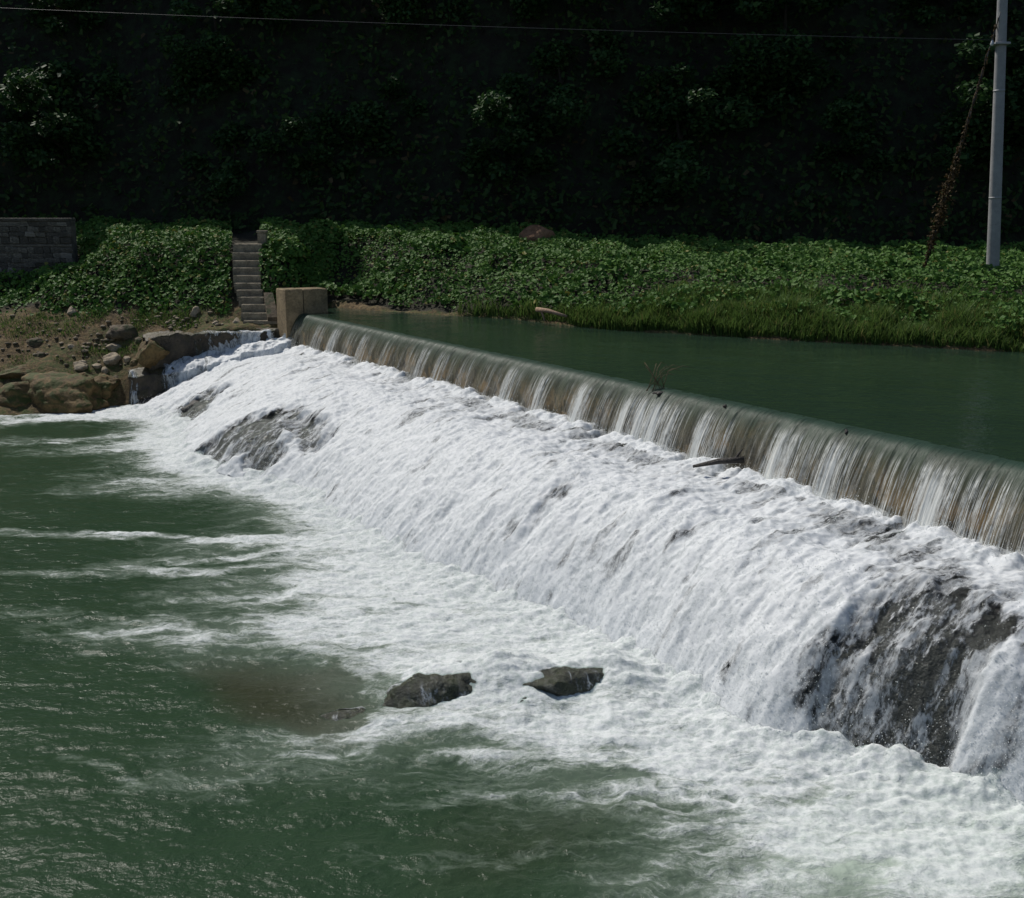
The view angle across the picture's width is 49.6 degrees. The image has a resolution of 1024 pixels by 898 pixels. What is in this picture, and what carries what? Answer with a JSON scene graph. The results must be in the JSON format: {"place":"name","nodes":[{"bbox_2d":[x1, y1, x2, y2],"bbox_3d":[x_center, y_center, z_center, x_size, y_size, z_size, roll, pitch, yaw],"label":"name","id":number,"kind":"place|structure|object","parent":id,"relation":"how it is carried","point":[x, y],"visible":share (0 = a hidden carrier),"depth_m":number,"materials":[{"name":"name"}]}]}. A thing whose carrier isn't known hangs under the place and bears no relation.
{"place":"outdoors","nodes":[
{"label":"outdoors","id":0,"kind":"place"},
{"bbox_2d":[0,404,1023,897],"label":"pool","id":1,"kind":"structure","parent":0,"point":[188,660],"depth_m":13.27,"materials":[{"name":"green liquid"}]},
{"bbox_2d":[320,708,364,719],"bbox_3d":[-2.116,3.453,14.131,0.781,0.250,0.525,-3,12,-16],"label":"rock","id":2,"kind":"object","parent":1,"relation":"in","point":[344,714],"visible":0.39,"depth_m":14.05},
{"bbox_2d":[382,672,475,708],"bbox_3d":[-1.163,3.410,14.664,1.669,0.999,1.116,-2,12,-11],"label":"boulder","id":3,"kind":"object","parent":1,"relation":"in","point":[438,687],"visible":0.42,"depth_m":14.38,"materials":[{"name":"grey stone"}]},
{"bbox_2d":[387,682,462,699],"bbox_3d":[-1.163,3.410,14.664,1.697,1.028,1.146,-2,12,-11],"label":"rock wash","id":4,"kind":"object","parent":3,"relation":"on","point":[430,696],"visible":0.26,"depth_m":14.31,"materials":[{"name":"liquid"}]},
{"bbox_2d":[523,666,603,695],"bbox_3d":[0.891,3.249,14.847,1.625,0.808,0.764,-4,13,-20],"label":"slab rock","id":5,"kind":"object","parent":1,"relation":"in","point":[559,681],"visible":0.41,"depth_m":14.54,"materials":[{"name":"grey stone"}]},
{"bbox_2d":[0,0,1023,249],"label":"hill","id":6,"kind":"structure","parent":0,"point":[490,52],"depth_m":47.49,"materials":[{"name":"green plant"}]},
{"bbox_2d":[0,60,110,173],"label":"tree","id":7,"kind":"object","parent":6,"relation":"on","point":[29,85],"visible":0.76,"depth_m":47.58,"materials":[{"name":"green plant"}]},
{"bbox_2d":[0,59,132,153],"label":"tree","id":8,"kind":"object","parent":6,"relation":"on","point":[105,79],"visible":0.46,"depth_m":49.08,"materials":[{"name":"green plant"}]},
{"bbox_2d":[24,0,122,34],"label":"tree","id":9,"kind":"object","parent":6,"relation":"on","point":[83,19],"visible":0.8,"depth_m":50.01,"materials":[{"name":"green plant"}]},
{"bbox_2d":[157,0,268,104],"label":"tree","id":10,"kind":"object","parent":6,"relation":"on","point":[229,65],"visible":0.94,"depth_m":48.31,"materials":[{"name":"green plant"}]},
{"bbox_2d":[0,0,1023,250],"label":"hill undergrowth","id":11,"kind":"object","parent":6,"relation":"on","point":[532,194],"visible":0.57,"depth_m":46.60,"materials":[{"name":"green plant"}]},
{"bbox_2d":[455,81,571,182],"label":"tree","id":12,"kind":"object","parent":6,"relation":"on","point":[495,108],"visible":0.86,"depth_m":45.77,"materials":[{"name":"green plant"}]},
{"bbox_2d":[602,86,763,208],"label":"tree","id":13,"kind":"object","parent":6,"relation":"on","point":[680,161],"visible":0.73,"depth_m":45.22,"materials":[{"name":"green plant"}]},
{"bbox_2d":[617,52,771,134],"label":"tree","id":14,"kind":"object","parent":6,"relation":"on","point":[698,119],"visible":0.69,"depth_m":45.34,"materials":[{"name":"green plant"}]},
{"bbox_2d":[931,30,1023,172],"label":"tree","id":15,"kind":"object","parent":6,"relation":"on","point":[980,123],"visible":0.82,"depth_m":43.22,"materials":[{"name":"green plant"}]},
{"bbox_2d":[965,35,1023,118],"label":"tree","id":16,"kind":"object","parent":6,"relation":"on","point":[1018,70],"visible":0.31,"depth_m":44.73,"materials":[{"name":"green plant"}]},
{"bbox_2d":[0,229,1023,415],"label":"river bank","id":17,"kind":"structure","parent":0,"point":[49,363],"depth_m":38.92,"materials":[{"name":"green plant"}]},
{"bbox_2d":[0,380,31,407],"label":"boulder","id":18,"kind":"object","parent":17,"relation":"on","point":[14,394],"visible":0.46,"depth_m":36.04,"materials":[{"name":"stone"}]},
{"bbox_2d":[0,365,31,378],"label":"boulder","id":19,"kind":"object","parent":17,"relation":"on","point":[19,371],"visible":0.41,"depth_m":37.12,"materials":[{"name":"brown stone"}]},
{"bbox_2d":[26,337,42,345],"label":"boulder","id":20,"kind":"object","parent":17,"relation":"on","point":[32,341],"visible":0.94,"depth_m":38.70,"materials":[{"name":"grey stone"}]},
{"bbox_2d":[0,218,77,276],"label":"rubble wall","id":21,"kind":"structure","parent":17,"relation":"on","point":[28,244],"depth_m":42.60,"materials":[{"name":"stone"}]},
{"bbox_2d":[36,352,44,356],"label":"stone","id":22,"kind":"object","parent":17,"relation":"on","point":[41,354],"visible":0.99,"depth_m":38.18,"materials":[{"name":"grey stone"}]},
{"bbox_2d":[20,371,101,413],"bbox_3d":[-15.279,-1.724,36.919,4.011,1.660,2.005,4,13,20],"label":"boulder","id":23,"kind":"object","parent":17,"relation":"on","point":[52,392],"visible":0.63,"depth_m":36.07,"materials":[{"name":"brown stone"}]},
{"bbox_2d":[67,306,76,314],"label":"stone","id":24,"kind":"object","parent":17,"relation":"on","point":[70,310],"visible":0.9,"depth_m":40.09,"materials":[{"name":"grey stone"}]},
{"bbox_2d":[73,361,87,370],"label":"stone","id":25,"kind":"object","parent":17,"relation":"on","point":[80,366],"visible":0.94,"depth_m":37.85,"materials":[{"name":"grey stone"}]},
{"bbox_2d":[72,372,94,377],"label":"boulder","id":26,"kind":"object","parent":17,"relation":"on","point":[85,374],"visible":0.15,"depth_m":37.57,"materials":[{"name":"stone"}]},
{"bbox_2d":[91,363,100,368],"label":"stone","id":27,"kind":"object","parent":17,"relation":"on","point":[96,365],"visible":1,"depth_m":38.03,"materials":[{"name":"grey stone"}]},
{"bbox_2d":[94,397,109,409],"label":"boulder","id":28,"kind":"object","parent":17,"relation":"on","point":[105,404],"visible":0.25,"depth_m":36.84,"materials":[{"name":"brown stone"}]},
{"bbox_2d":[78,229,128,244],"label":"bush","id":29,"kind":"object","parent":17,"relation":"on","point":[93,238],"visible":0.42,"depth_m":43.70,"materials":[{"name":"green plant"}]},
{"bbox_2d":[101,367,108,373],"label":"stone","id":30,"kind":"object","parent":17,"relation":"on","point":[105,370],"visible":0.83,"depth_m":37.97,"materials":[{"name":"grey stone"}]},
{"bbox_2d":[94,373,120,399],"bbox_3d":[-14.040,-1.911,37.854,1.494,1.360,1.576,5,13,23],"label":"boulder","id":31,"kind":"object","parent":17,"relation":"on","point":[108,384],"visible":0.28,"depth_m":37.31,"materials":[{"name":"brown stone"}]},
{"bbox_2d":[102,352,120,364],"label":"boulder","id":32,"kind":"object","parent":17,"relation":"on","point":[113,358],"visible":0.99,"depth_m":38.30,"materials":[{"name":"grey stone"}]},
{"bbox_2d":[105,343,121,351],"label":"boulder","id":33,"kind":"object","parent":17,"relation":"on","point":[112,347],"visible":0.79,"depth_m":38.74,"materials":[{"name":"grey stone"}]},
{"bbox_2d":[0,302,228,381],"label":"moss grass","id":34,"kind":"structure","parent":17,"relation":"on","point":[166,317],"depth_m":39.32,"materials":[{"name":"green plant"}]},
{"bbox_2d":[105,324,136,339],"bbox_3d":[-13.788,-4.117,39.424,1.285,0.683,1.069,-4,12,-19],"label":"boulder","id":35,"kind":"object","parent":17,"relation":"on","point":[120,332],"visible":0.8,"depth_m":39.00,"materials":[{"name":"grey stone"}]},
{"bbox_2d":[123,356,130,362],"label":"stone","id":36,"kind":"object","parent":17,"relation":"on","point":[126,359],"visible":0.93,"depth_m":38.31,"materials":[{"name":"grey stone"}]},
{"bbox_2d":[130,359,137,365],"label":"boulder","id":37,"kind":"object","parent":17,"relation":"on","point":[133,362],"visible":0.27,"depth_m":38.13,"materials":[{"name":"stone"}]},
{"bbox_2d":[135,337,141,342],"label":"stone","id":38,"kind":"object","parent":17,"relation":"on","point":[138,339],"visible":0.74,"depth_m":38.76,"materials":[{"name":"grey stone"}]},
{"bbox_2d":[177,226,212,239],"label":"bush","id":39,"kind":"object","parent":17,"relation":"on","point":[200,229],"visible":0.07,"depth_m":43.37,"materials":[{"name":"green plant"}]},
{"bbox_2d":[190,306,199,316],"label":"stone","id":40,"kind":"object","parent":17,"relation":"on","point":[195,310],"visible":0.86,"depth_m":39.07,"materials":[{"name":"grey stone"}]},
{"bbox_2d":[142,328,274,369],"bbox_3d":[-10.454,-3.232,38.328,4.700,2.005,1.499,-1,12,-7],"label":"ledge","id":41,"kind":"object","parent":17,"relation":"on","point":[177,344],"visible":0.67,"depth_m":37.78,"materials":[{"name":"concrete"}]},
{"bbox_2d":[207,329,273,353],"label":"flowing water","id":42,"kind":"structure","parent":41,"relation":"on","point":[251,337],"depth_m":37.98,"materials":[{"name":"white liquid"}]},
{"bbox_2d":[128,340,296,404],"bbox_3d":[-10.110,-2.427,37.673,5.690,2.778,1.240,-2,12,-10],"label":"ledge","id":43,"kind":"object","parent":17,"relation":"on","point":[148,382],"visible":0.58,"depth_m":37.18,"materials":[{"name":"concrete"}]},
{"bbox_2d":[130,370,137,404],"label":"small waterfall","id":44,"kind":"structure","parent":43,"relation":"on","point":[134,397],"depth_m":37.20,"materials":[{"name":"white liquid"}]},
{"bbox_2d":[135,338,169,367],"bbox_3d":[-12.147,-3.225,37.520,1.171,1.069,0.885,2,12,8],"label":"boulder","id":45,"kind":"object","parent":43,"relation":"on","point":[150,353],"visible":1,"depth_m":37.20,"materials":[{"name":"brown stone"}]},
{"bbox_2d":[162,334,292,391],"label":"white water","id":46,"kind":"structure","parent":43,"relation":"on","point":[188,368],"depth_m":37.31,"materials":[{"name":"white liquid"}]},
{"bbox_2d":[232,243,278,337],"bbox_3d":[-9.199,-5.632,39.803,1.448,3.352,4.118,-4,13,-21],"label":"stone stairway","id":47,"kind":"object","parent":17,"relation":"on","point":[254,303],"visible":0.72,"depth_m":39.59,"materials":[{"name":"grey stone"}]},
{"bbox_2d":[256,230,267,243],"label":"stone post","id":48,"kind":"object","parent":17,"relation":"on","point":[262,236],"visible":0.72,"depth_m":40.87,"materials":[{"name":"grey stone"}]},
{"bbox_2d":[262,235,310,257],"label":"bush","id":49,"kind":"object","parent":17,"relation":"on","point":[282,243],"visible":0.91,"depth_m":40.59,"materials":[{"name":"green plant"}]},
{"bbox_2d":[299,218,352,242],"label":"bush","id":50,"kind":"object","parent":17,"relation":"on","point":[329,227],"visible":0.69,"depth_m":43.05,"materials":[{"name":"green plant"}]},
{"bbox_2d":[422,232,467,250],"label":"bush","id":51,"kind":"object","parent":17,"relation":"on","point":[460,241],"visible":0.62,"depth_m":40.50,"materials":[{"name":"green plant"}]},
{"bbox_2d":[0,214,1023,336],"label":"vine cover","id":52,"kind":"object","parent":17,"relation":"on","point":[803,254],"visible":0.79,"depth_m":39.44,"materials":[{"name":"green plant"}]},
{"bbox_2d":[519,225,555,247],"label":"earth slip","id":53,"kind":"object","parent":17,"relation":"on","point":[533,232],"visible":0.45,"depth_m":42.98,"materials":[{"name":"brown soil"}]},
{"bbox_2d":[621,249,656,265],"bbox_3d":[4.165,-6.287,37.505,1.596,0.927,1.232,0,12,0],"label":"bush","id":54,"kind":"object","parent":17,"relation":"on","point":[647,252],"visible":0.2,"depth_m":37.19,"materials":[{"name":"green plant"}]},
{"bbox_2d":[449,275,1023,351],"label":"bank grass","id":55,"kind":"structure","parent":17,"relation":"on","point":[942,328],"depth_m":30.09,"materials":[{"name":"green plant"}]},
{"bbox_2d":[727,245,754,254],"bbox_3d":[8.324,-6.673,39.158,1.494,1.084,1.372,0,12,0],"label":"bush","id":56,"kind":"object","parent":17,"relation":"on","point":[748,248],"visible":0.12,"depth_m":38.86,"materials":[{"name":"green plant"}]},
{"bbox_2d":[893,241,933,259],"bbox_3d":[13.470,-6.341,37.191,1.530,1.241,1.541,0,12,0],"label":"bush","id":57,"kind":"object","parent":17,"relation":"on","point":[914,250],"visible":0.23,"depth_m":36.98,"materials":[{"name":"green plant"}]},
{"bbox_2d":[986,0,1010,275],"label":"utility pole","id":58,"kind":"object","parent":17,"relation":"on","point":[1000,43],"visible":0.91,"depth_m":31.27,"materials":[{"name":"concrete"}]},
{"bbox_2d":[12,8,975,39],"bbox_3d":[-2.320,-12.030,31.174,31.317,1.184,0.009,0,12,2],"label":"power line","id":59,"kind":"object","parent":58,"relation":"attached to","point":[489,26],"visible":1,"depth_m":31.15,"materials":[{"name":"grey"}]},
{"bbox_2d":[922,12,1000,267],"bbox_3d":[12.802,-8.685,31.696,1.577,7.062,0.638,8,14,34],"label":"guy wire","id":60,"kind":"object","parent":58,"relation":"attached to","point":[949,186],"visible":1,"depth_m":32.02,"materials":[{"name":"brown"}]},
{"bbox_2d":[173,439,891,749],"bbox_3d":[-2.043,1.137,20.630,2.701,1.652,20.851,-9,15,-36],"label":"foot spray","id":61,"kind":"object","parent":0,"point":[455,569],"visible":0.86,"depth_m":19.31,"materials":[{"name":"white liquid"}]},
{"bbox_2d":[130,352,1023,770],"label":"rock shelf","id":62,"kind":"object","parent":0,"point":[910,698],"visible":0.09,"depth_m":13.07,"materials":[{"name":"grey stone"}]},
{"bbox_2d":[179,394,207,412],"bbox_3d":[-9.845,-1.105,34.579,0.848,1.197,1.141,4,12,18],"label":"boulder","id":63,"kind":"object","parent":62,"relation":"on","point":[185,408],"visible":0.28,"depth_m":34.20,"materials":[{"name":"grey stone"}]},
{"bbox_2d":[276,287,327,339],"bbox_3d":[-7.217,-4.239,38.347,1.520,2.620,0.920,-7,14,-30],"label":"concrete abutment","id":64,"kind":"object","parent":62,"relation":"on","point":[293,304],"visible":0.46,"depth_m":37.78,"materials":[{"name":"beige concrete"}]},
{"bbox_2d":[135,345,1023,801],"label":"cascade water","id":65,"kind":"structure","parent":62,"relation":"on","point":[781,513],"depth_m":17.30,"materials":[{"name":"white liquid"}]},
{"bbox_2d":[132,342,1023,800],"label":"spray","id":66,"kind":"object","parent":65,"relation":"on","point":[616,542],"visible":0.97,"depth_m":17.45,"materials":[{"name":"white liquid"}]},
{"bbox_2d":[293,327,1023,552],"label":"weir","id":67,"kind":"object","parent":62,"relation":"on","point":[862,484],"visible":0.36,"depth_m":19.14,"materials":[{"name":"grey concrete"}]},
{"bbox_2d":[292,313,1023,552],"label":"falling water","id":68,"kind":"structure","parent":67,"relation":"on","point":[901,461],"depth_m":18.55,"materials":[{"name":"white liquid"}]},
{"bbox_2d":[652,391,664,395],"bbox_3d":[2.883,-1.062,21.032,0.453,0.081,0.117,-4,12,-18],"label":"twig snag","id":69,"kind":"object","parent":68,"relation":"on","point":[657,393],"visible":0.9,"depth_m":20.99,"materials":[{"name":"brown wood"}]},
{"bbox_2d":[644,362,691,390],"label":"dead reeds","id":70,"kind":"object","parent":68,"relation":"on","point":[657,382],"visible":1,"depth_m":21.25,"materials":[{"name":"plant"}]},
{"bbox_2d":[693,449,743,467],"bbox_3d":[3.468,0.163,18.613,0.854,0.350,0.141,3,12,14],"label":"drift log","id":71,"kind":"object","parent":62,"relation":"on","point":[737,458],"visible":1,"depth_m":18.54,"materials":[{"name":"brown wood"}]},
{"bbox_2d":[306,307,1023,461],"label":"river","id":72,"kind":"structure","parent":0,"point":[970,400],"depth_m":23.80,"materials":[{"name":"green liquid"}]},
{"bbox_2d":[535,307,566,321],"bbox_3d":[1.203,-4.057,33.634,0.150,0.421,1.263,-11,16,-44],"label":"driftwood branch","id":73,"kind":"object","parent":72,"relation":"on","point":[542,310],"visible":1,"depth_m":33.67,"materials":[{"name":"beige wood"}]}
]}

